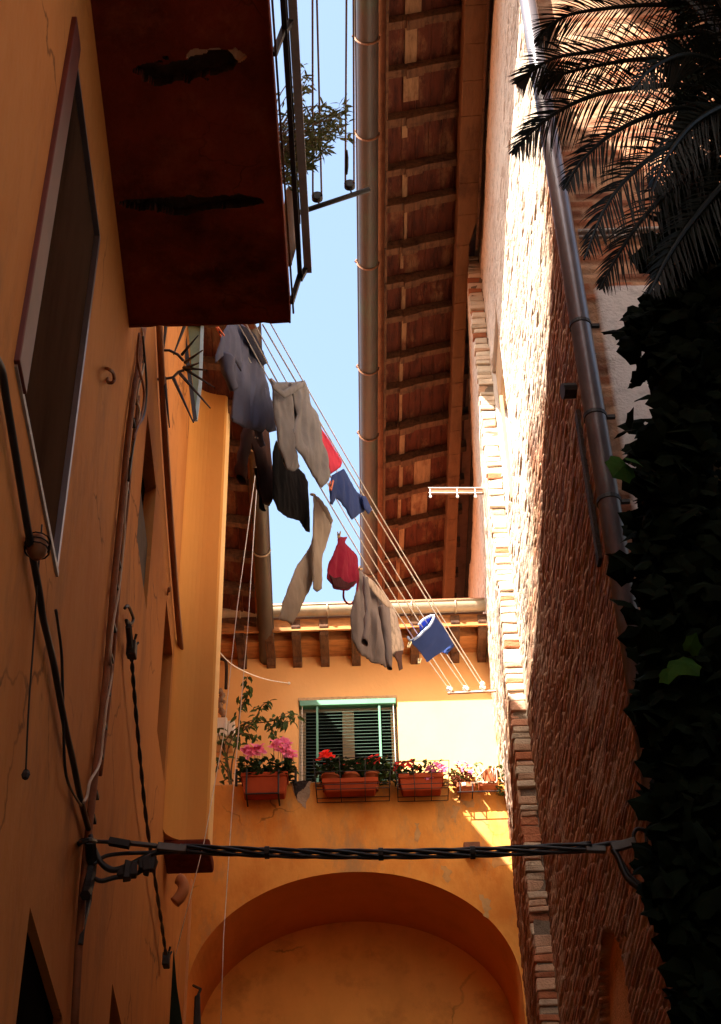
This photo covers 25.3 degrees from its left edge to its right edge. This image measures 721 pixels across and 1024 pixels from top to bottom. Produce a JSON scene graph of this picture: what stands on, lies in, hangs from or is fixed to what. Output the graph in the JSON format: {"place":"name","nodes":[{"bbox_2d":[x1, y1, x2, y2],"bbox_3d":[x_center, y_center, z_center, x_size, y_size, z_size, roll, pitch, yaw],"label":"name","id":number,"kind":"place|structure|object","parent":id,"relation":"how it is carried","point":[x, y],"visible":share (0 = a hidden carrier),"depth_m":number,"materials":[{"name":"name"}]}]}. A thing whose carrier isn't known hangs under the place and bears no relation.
{"place":"outdoors","nodes":[
{"label":"outdoors","id":0,"kind":"place"},
{"bbox_2d":[256,0,359,603],"label":"sky","id":1,"kind":"structure","parent":0,"point":[320,339],"materials":[{"name":"blue"}]},
{"label":"ground","id":2,"kind":"structure","parent":0,"visible":0},
{"bbox_2d":[0,0,311,1023],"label":"ochre house","id":3,"kind":"structure","parent":2,"relation":"on","point":[142,166],"depth_m":9.06,"materials":[{"name":"paint"}]},
{"bbox_2d":[25,524,42,769],"bbox_3d":[-1.336,0.543,6.586,0.008,1.008,0.337,0,-41,-2],"label":"cable","id":4,"kind":"object","parent":3,"relation":"attached to","point":[28,711],"visible":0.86,"depth_m":6.51,"materials":[{"name":"black rubber"}]},
{"bbox_2d":[21,769,29,779],"bbox_3d":[-1.329,1.042,6.385,0.036,0.050,0.031,-2,-41,0],"label":"plug","id":5,"kind":"object","parent":4,"relation":"attached to","point":[25,774],"visible":1,"depth_m":6.37,"materials":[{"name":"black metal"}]},
{"bbox_2d":[16,932,52,1023],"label":"door","id":6,"kind":"structure","parent":3,"relation":"in","point":[33,1004],"depth_m":6.90,"materials":[{"name":"black"}]},
{"bbox_2d":[24,531,50,560],"bbox_3d":[-1.316,0.142,6.550,0.108,0.121,0.124,-2,-41,0],"label":"wall lamp","id":7,"kind":"object","parent":3,"relation":"attached to","point":[38,549],"visible":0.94,"depth_m":6.51,"materials":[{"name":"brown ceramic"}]},
{"bbox_2d":[0,357,93,837],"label":"cable","id":8,"kind":"object","parent":3,"relation":"attached to","point":[11,430],"visible":0.82,"depth_m":6.66,"materials":[{"name":"black rubber"}]},
{"bbox_2d":[14,16,99,576],"bbox_3d":[-1.405,-1.066,7.614,0.109,2.430,1.358,-2,-41,0],"label":"window","id":9,"kind":"structure","parent":3,"relation":"in","point":[50,352],"depth_m":7.56,"materials":[{"name":"brown wood"}]},
{"bbox_2d":[54,609,82,806],"bbox_3d":[-1.363,1.025,7.521,0.014,0.422,1.337,0,-41,-2],"label":"cable","id":10,"kind":"object","parent":3,"relation":"attached to","point":[63,720],"visible":0.96,"depth_m":7.35,"materials":[{"name":"black rubber"}]},
{"bbox_2d":[70,327,147,1023],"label":"conduit bundle","id":11,"kind":"object","parent":3,"relation":"attached to","point":[134,423],"visible":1,"depth_m":9.12,"materials":[{"name":"black metal"}]},
{"bbox_2d":[105,367,115,384],"bbox_3d":[-1.400,-0.771,9.001,0.067,0.305,0.370,7,-41,-10],"label":"iron ring","id":12,"kind":"object","parent":3,"relation":"attached to","point":[111,371],"visible":1,"depth_m":8.93,"materials":[{"name":"black metal"}]},
{"bbox_2d":[123,604,134,648],"bbox_3d":[-1.404,0.649,9.821,0.040,0.312,0.419,0,-41,-2],"label":"cable hook","id":13,"kind":"object","parent":3,"relation":"attached to","point":[129,634],"visible":1,"depth_m":9.75,"materials":[{"name":"black metal"}]},
{"bbox_2d":[126,634,138,659],"bbox_3d":[-1.416,0.840,9.975,0.071,0.147,0.104,-2,-41,0],"label":"terminal clamp","id":14,"kind":"object","parent":3,"relation":"attached to","point":[131,654],"visible":0.81,"depth_m":9.93,"materials":[{"name":"black metal"}]},
{"bbox_2d":[129,659,167,955],"bbox_3d":[-1.448,2.133,11.090,0.030,0.414,3.322,0,-41,-2],"label":"twisted cable","id":15,"kind":"object","parent":14,"relation":"hanging from","point":[139,751],"visible":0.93,"depth_m":10.61,"materials":[{"name":"black rubber"}]},
{"bbox_2d":[137,472,146,587],"bbox_3d":[-1.572,-0.004,11.415,0.087,1.140,0.804,-2,-41,0],"label":"window","id":16,"kind":"structure","parent":3,"relation":"in","point":[141,531],"depth_m":11.39,"materials":[{"name":"wood"}]},
{"bbox_2d":[162,946,171,968],"bbox_3d":[-1.476,3.403,12.279,0.067,0.148,0.104,-2,-41,0],"label":"terminal clamp","id":17,"kind":"object","parent":3,"relation":"attached to","point":[166,961],"visible":1,"depth_m":12.24,"materials":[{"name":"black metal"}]},
{"bbox_2d":[156,325,183,649],"bbox_3d":[-1.520,-0.098,12.914,0.052,0.827,3.231,0,-41,-2],"label":"drain pipe","id":18,"kind":"object","parent":3,"relation":"attached to","point":[166,453],"visible":0.93,"depth_m":12.63,"materials":[{"name":"brown metal"}]},
{"bbox_2d":[171,873,189,906],"bbox_3d":[-1.377,2.889,12.299,0.138,0.267,0.090,-2,-41,0],"label":"pipe elbow","id":19,"kind":"object","parent":3,"relation":"attached to","point":[179,897],"visible":1,"depth_m":12.26,"materials":[{"name":"orange plastic"}]},
{"bbox_2d":[157,326,214,427],"bbox_3d":[-1.351,-1.021,12.115,0.659,1.301,0.184,-21,-44,21],"label":"spike guard","id":20,"kind":"object","parent":3,"relation":"attached to","point":[187,368],"visible":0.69,"depth_m":12.16,"materials":[{"name":"black metal"}]},
{"bbox_2d":[192,984,201,1023],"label":"pipe","id":21,"kind":"object","parent":3,"relation":"attached to","point":[197,1014],"depth_m":13.77,"materials":[{"name":"black metal"}]},
{"bbox_2d":[175,478,254,955],"bbox_3d":[-1.140,1.327,13.234,0.512,4.931,0.006,-2,-41,0],"label":"cord","id":22,"kind":"object","parent":3,"relation":"hanging from","point":[224,723],"visible":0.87,"depth_m":12.90,"materials":[{"name":"white fabric"}]},
{"bbox_2d":[220,490,256,1023],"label":"cord","id":23,"kind":"object","parent":3,"relation":"hanging from","point":[235,766],"visible":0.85,"depth_m":12.64,"materials":[{"name":"white fabric"}]},
{"bbox_2d":[284,186,295,266],"bbox_3d":[-0.455,-1.873,10.548,0.102,0.758,0.095,-2,-41,0],"label":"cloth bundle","id":24,"kind":"object","parent":3,"relation":"hanging from","point":[291,221],"visible":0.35,"depth_m":10.49,"materials":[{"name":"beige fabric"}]},
{"bbox_2d":[276,63,355,191],"bbox_3d":[-0.478,-2.479,10.625,0.917,1.987,0.718,-2,-41,0],"label":"potted oleander","id":25,"kind":"object","parent":3,"relation":"on","point":[312,143],"visible":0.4,"depth_m":10.43,"materials":[{"name":"plant"}]},
{"bbox_2d":[300,179,370,214],"bbox_3d":[-0.256,-2.125,10.996,0.657,0.409,0.040,-2,-41,0],"label":"pulley pole","id":26,"kind":"object","parent":3,"relation":"attached to","point":[349,185],"visible":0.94,"depth_m":11.01,"materials":[{"name":"black metal"}]},
{"bbox_2d":[311,0,313,194],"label":"pulley rope","id":27,"kind":"object","parent":26,"relation":"attached to","point":[312,14],"visible":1,"depth_m":10.22,"materials":[{"name":"grey fabric"}]},
{"bbox_2d":[316,0,321,194],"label":"pulley rope","id":28,"kind":"object","parent":26,"relation":"attached to","point":[317,26],"visible":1,"depth_m":10.29,"materials":[{"name":"grey fabric"}]},
{"bbox_2d":[344,0,347,182],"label":"pulley rope","id":29,"kind":"object","parent":26,"relation":"attached to","point":[345,81],"visible":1,"depth_m":10.41,"materials":[{"name":"grey fabric"}]},
{"bbox_2d":[345,150,348,174],"bbox_3d":[-0.094,-2.382,10.958,0.028,0.022,0.201,-2,-41,0],"label":"rope tensioner","id":30,"kind":"object","parent":29,"relation":"attached to","point":[346,162],"visible":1,"depth_m":10.95,"materials":[{"name":"black metal"}]},
{"bbox_2d":[352,0,354,182],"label":"pulley rope","id":31,"kind":"object","parent":26,"relation":"attached to","point":[353,25],"visible":1,"depth_m":10.49,"materials":[{"name":"grey fabric"}]},
{"bbox_2d":[77,827,647,945],"bbox_3d":[-0.018,1.755,7.873,2.799,0.593,0.596,-2,-41,0],"label":"overhead cable","id":32,"kind":"object","parent":3,"relation":"attached to","point":[146,862],"visible":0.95,"depth_m":7.88,"materials":[{"name":"black rubber"}]},
{"bbox_2d":[183,597,527,1023],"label":"gallery house","id":33,"kind":"structure","parent":2,"relation":"on","point":[359,941],"depth_m":15.91,"materials":[{"name":"paint"}]},
{"bbox_2d":[216,657,235,752],"bbox_3d":[-1.507,2.104,17.903,0.240,1.229,0.196,-2,-41,0],"label":"gas meter","id":34,"kind":"object","parent":33,"relation":"attached to","point":[221,721],"visible":0.75,"depth_m":17.63,"materials":[{"name":"white plastic"}]},
{"bbox_2d":[220,652,289,684],"bbox_3d":[-1.138,1.619,16.646,0.149,1.488,2.799,-9,-41,8],"label":"wire","id":35,"kind":"object","parent":33,"relation":"attached to","point":[288,683],"visible":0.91,"depth_m":16.94,"materials":[{"name":"white plastic"}]},
{"bbox_2d":[215,676,304,784],"bbox_3d":[-1.083,2.740,16.826,1.010,2.428,0.320,-2,-41,0],"label":"potted ficus","id":36,"kind":"object","parent":33,"relation":"on","point":[280,724],"visible":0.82,"depth_m":17.16,"materials":[{"name":"plant"}]},
{"bbox_2d":[235,736,297,806],"bbox_3d":[-0.939,2.554,16.073,0.644,0.741,0.357,-2,-41,0],"label":"flower box","id":37,"kind":"object","parent":33,"relation":"attached to","point":[265,782],"visible":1,"depth_m":15.94,"materials":[{"name":"red ceramic"}]},
{"bbox_2d":[298,695,398,781],"bbox_3d":[-0.122,2.875,17.437,1.107,1.993,0.200,-2,-41,0],"label":"window","id":38,"kind":"structure","parent":33,"relation":"in","point":[347,726],"depth_m":17.88,"materials":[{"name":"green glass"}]},
{"bbox_2d":[313,756,391,802],"bbox_3d":[-0.076,2.652,15.941,0.782,0.344,0.287,-2,-41,0],"label":"flower box","id":39,"kind":"object","parent":33,"relation":"attached to","point":[341,788],"visible":0.98,"depth_m":15.84,"materials":[{"name":"red"}]},
{"bbox_2d":[308,749,347,782],"bbox_3d":[-0.315,2.577,16.035,0.406,0.493,0.314,-2,-41,0],"label":"potted flower","id":40,"kind":"object","parent":39,"relation":"in","point":[326,754],"visible":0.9,"depth_m":15.98,"materials":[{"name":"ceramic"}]},
{"bbox_2d":[337,758,362,777],"bbox_3d":[-0.084,2.608,15.991,0.348,0.378,0.288,-2,-41,0],"label":"flowering plant","id":41,"kind":"object","parent":39,"relation":"in","point":[355,770],"visible":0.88,"depth_m":15.93,"materials":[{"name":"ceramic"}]},
{"bbox_2d":[354,754,397,791],"bbox_3d":[0.154,2.578,15.999,0.470,0.425,0.323,-2,-41,0],"label":"potted flower","id":42,"kind":"object","parent":39,"relation":"in","point":[373,762],"visible":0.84,"depth_m":15.95,"materials":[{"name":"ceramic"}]},
{"bbox_2d":[392,758,449,801],"bbox_3d":[0.596,2.649,16.000,0.588,0.422,0.368,-2,-41,0],"label":"flower box","id":43,"kind":"object","parent":33,"relation":"attached to","point":[411,782],"visible":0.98,"depth_m":15.86,"materials":[{"name":"red ceramic"}]},
{"bbox_2d":[447,761,498,798],"bbox_3d":[1.111,2.665,16.005,0.493,0.386,0.236,-2,-41,0],"label":"flower box","id":44,"kind":"object","parent":33,"relation":"attached to","point":[465,786],"visible":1,"depth_m":15.96,"materials":[{"name":"ceramic"}]},
{"bbox_2d":[467,762,504,795],"bbox_3d":[1.259,2.645,16.003,0.399,0.374,0.264,-2,-41,0],"label":"flower box","id":45,"kind":"object","parent":33,"relation":"attached to","point":[483,785],"visible":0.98,"depth_m":15.90,"materials":[{"name":"ceramic"}]},
{"bbox_2d":[481,768,498,781],"bbox_3d":[1.287,2.638,15.960,0.180,0.140,0.175,-2,-41,0],"label":"plant pot","id":46,"kind":"object","parent":45,"relation":"in","point":[488,776],"visible":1,"depth_m":15.91,"materials":[{"name":"ceramic"}]},
{"bbox_2d":[351,0,714,1023],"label":"brick house","id":47,"kind":"structure","parent":2,"relation":"on","point":[495,366],"depth_m":13.23,"materials":[{"name":"brick"}]},
{"bbox_2d":[428,487,482,497],"bbox_3d":[0.983,-0.189,16.166,0.601,0.160,0.059,-2,-41,0],"label":"laundry rail","id":48,"kind":"object","parent":47,"relation":"attached to","point":[475,492],"visible":0.95,"depth_m":16.19,"materials":[{"name":"white metal"}]},
{"bbox_2d":[446,681,495,694],"bbox_3d":[1.160,1.803,16.516,0.569,0.118,0.085,-2,-41,0],"label":"laundry rail","id":49,"kind":"object","parent":47,"relation":"attached to","point":[468,691],"visible":0.98,"depth_m":16.50,"materials":[{"name":"white metal"}]},
{"bbox_2d":[238,325,451,687],"bbox_3d":[0.018,0.206,14.163,0.010,0.593,5.965,-13,-42,13],"label":"laundry rope","id":50,"kind":"object","parent":49,"relation":"hanging from","point":[349,520],"visible":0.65,"depth_m":14.10,"materials":[{"name":"white fabric"}]},
{"bbox_2d":[249,359,448,688],"bbox_3d":[-0.021,0.226,14.146,0.012,0.605,5.971,-13,-42,13],"label":"laundry rope","id":51,"kind":"object","parent":49,"relation":"hanging from","point":[368,567],"visible":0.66,"depth_m":14.19,"materials":[{"name":"white fabric"}]},
{"bbox_2d":[215,324,276,446],"bbox_3d":[-0.854,-1.000,11.818,0.140,1.233,1.339,-10,-41,10],"label":"shirt","id":52,"kind":"object","parent":51,"relation":"hanging from","point":[247,384],"visible":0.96,"depth_m":11.79,"materials":[{"name":"grey fabric"}]},
{"bbox_2d":[216,326,224,336],"bbox_3d":[-0.974,-1.249,11.144,0.032,0.025,0.101,-13,-42,13],"label":"clothes peg","id":53,"kind":"object","parent":52,"relation":"attached to","point":[219,331],"visible":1,"depth_m":11.14,"materials":[{"name":"orange plastic"}]},
{"bbox_2d":[235,428,272,511],"bbox_3d":[-0.811,-0.440,12.367,0.097,0.949,0.674,-14,-42,14],"label":"pullover","id":54,"kind":"object","parent":51,"relation":"hanging from","point":[263,468],"visible":0.76,"depth_m":12.29,"materials":[{"name":"brown fabric"}]},
{"bbox_2d":[272,440,309,531],"bbox_3d":[-0.532,-0.161,12.565,0.047,0.864,0.834,-13,-42,13],"label":"skirt","id":55,"kind":"object","parent":51,"relation":"hanging from","point":[290,495],"visible":0.94,"depth_m":12.45,"materials":[{"name":"black fabric"}]},
{"bbox_2d":[278,496,332,625],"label":"trousers","id":56,"kind":"object","parent":51,"relation":"hanging from","point":[307,571],"visible":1,"depth_m":12.36,"materials":[{"name":"beige fabric"}]},
{"bbox_2d":[327,536,358,604],"bbox_3d":[-0.152,0.457,13.326,0.107,0.955,0.960,-13,-42,12],"label":"camisole","id":57,"kind":"object","parent":51,"relation":"hanging from","point":[343,572],"visible":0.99,"depth_m":13.34,"materials":[{"name":"fabric"}]},
{"bbox_2d":[350,570,392,669],"bbox_3d":[0.143,0.960,13.865,0.198,1.240,1.227,-14,-42,14],"label":"jacket","id":58,"kind":"object","parent":51,"relation":"hanging from","point":[371,629],"visible":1,"depth_m":13.73,"materials":[{"name":"fabric"}]},
{"bbox_2d":[390,607,403,670],"bbox_3d":[0.326,1.167,14.868,0.047,0.708,0.580,-13,-42,13],"label":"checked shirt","id":59,"kind":"object","parent":51,"relation":"hanging from","point":[397,646],"visible":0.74,"depth_m":14.88,"materials":[{"name":"fabric"}]},
{"bbox_2d":[246,324,465,688],"bbox_3d":[0.121,0.223,14.145,0.012,0.612,5.985,-13,-42,13],"label":"laundry rope","id":60,"kind":"object","parent":49,"relation":"hanging from","point":[355,518],"visible":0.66,"depth_m":14.04,"materials":[{"name":"white fabric"}]},
{"bbox_2d":[407,614,453,661],"bbox_3d":[0.685,1.222,15.303,0.259,0.374,0.625,-19,-44,19],"label":"pillowcase","id":61,"kind":"object","parent":60,"relation":"hanging from","point":[431,639],"visible":1,"depth_m":15.24,"materials":[{"name":"blue fabric"}]},
{"bbox_2d":[254,324,467,686],"bbox_3d":[0.161,0.203,14.161,0.010,0.599,5.979,-13,-42,13],"label":"laundry rope","id":62,"kind":"object","parent":49,"relation":"hanging from","point":[361,513],"visible":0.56,"depth_m":14.10,"materials":[{"name":"white fabric"}]},
{"bbox_2d":[262,324,481,686],"bbox_3d":[0.268,0.217,14.146,0.012,0.625,6.002,-14,-42,14],"label":"laundry rope","id":63,"kind":"object","parent":49,"relation":"hanging from","point":[371,507],"visible":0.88,"depth_m":13.80,"materials":[{"name":"white fabric"}]},
{"bbox_2d":[322,430,341,473],"bbox_3d":[-0.241,-0.444,12.889,0.022,0.377,0.566,-14,-42,14],"label":"skirt","id":64,"kind":"object","parent":63,"relation":"hanging from","point":[335,462],"visible":0.84,"depth_m":12.90,"materials":[{"name":"red fabric"}]},
{"bbox_2d":[328,469,371,519],"bbox_3d":[-0.106,-0.070,12.891,0.096,0.924,1.142,-13,-42,13],"label":"t-shirt","id":65,"kind":"object","parent":63,"relation":"hanging from","point":[350,498],"visible":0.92,"depth_m":12.96,"materials":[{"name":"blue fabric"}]},
{"bbox_2d":[329,480,333,490],"bbox_3d":[-0.223,-0.200,12.184,0.032,0.128,0.051,-14,-42,14],"label":"clothes peg","id":66,"kind":"object","parent":65,"relation":"attached to","point":[330,486],"visible":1,"depth_m":12.18,"materials":[{"name":"orange plastic"}]},
{"bbox_2d":[270,324,484,685],"bbox_3d":[0.307,0.197,14.163,0.010,0.613,5.996,-14,-42,14],"label":"laundry rope","id":67,"kind":"object","parent":49,"relation":"hanging from","point":[370,498],"visible":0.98,"depth_m":13.54,"materials":[{"name":"white fabric"}]},
{"bbox_2d":[270,378,329,487],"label":"trousers","id":68,"kind":"object","parent":67,"relation":"hanging from","point":[297,424],"visible":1,"depth_m":11.94,"materials":[{"name":"grey fabric"}]},
{"bbox_2d":[492,307,512,510],"label":"wall","id":69,"kind":"structure","parent":47,"relation":"in","point":[497,368],"depth_m":15.32,"materials":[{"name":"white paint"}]},
{"bbox_2d":[506,0,720,300],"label":"palm tree","id":70,"kind":"object","parent":2,"relation":"on","point":[545,82],"visible":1,"depth_m":7.37,"materials":[{"name":"green plant"}]},
{"bbox_3d":[2.911,1.567,5.824,3.471,8.258,0.300,-2,-41,0],"label":"garden wall","id":71,"kind":"object","parent":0,"visible":0},
{"bbox_2d":[601,0,720,1023],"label":"ivy","id":72,"kind":"object","parent":71,"relation":"attached to","point":[671,563],"visible":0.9,"depth_m":6.03,"materials":[{"name":"green plant"}]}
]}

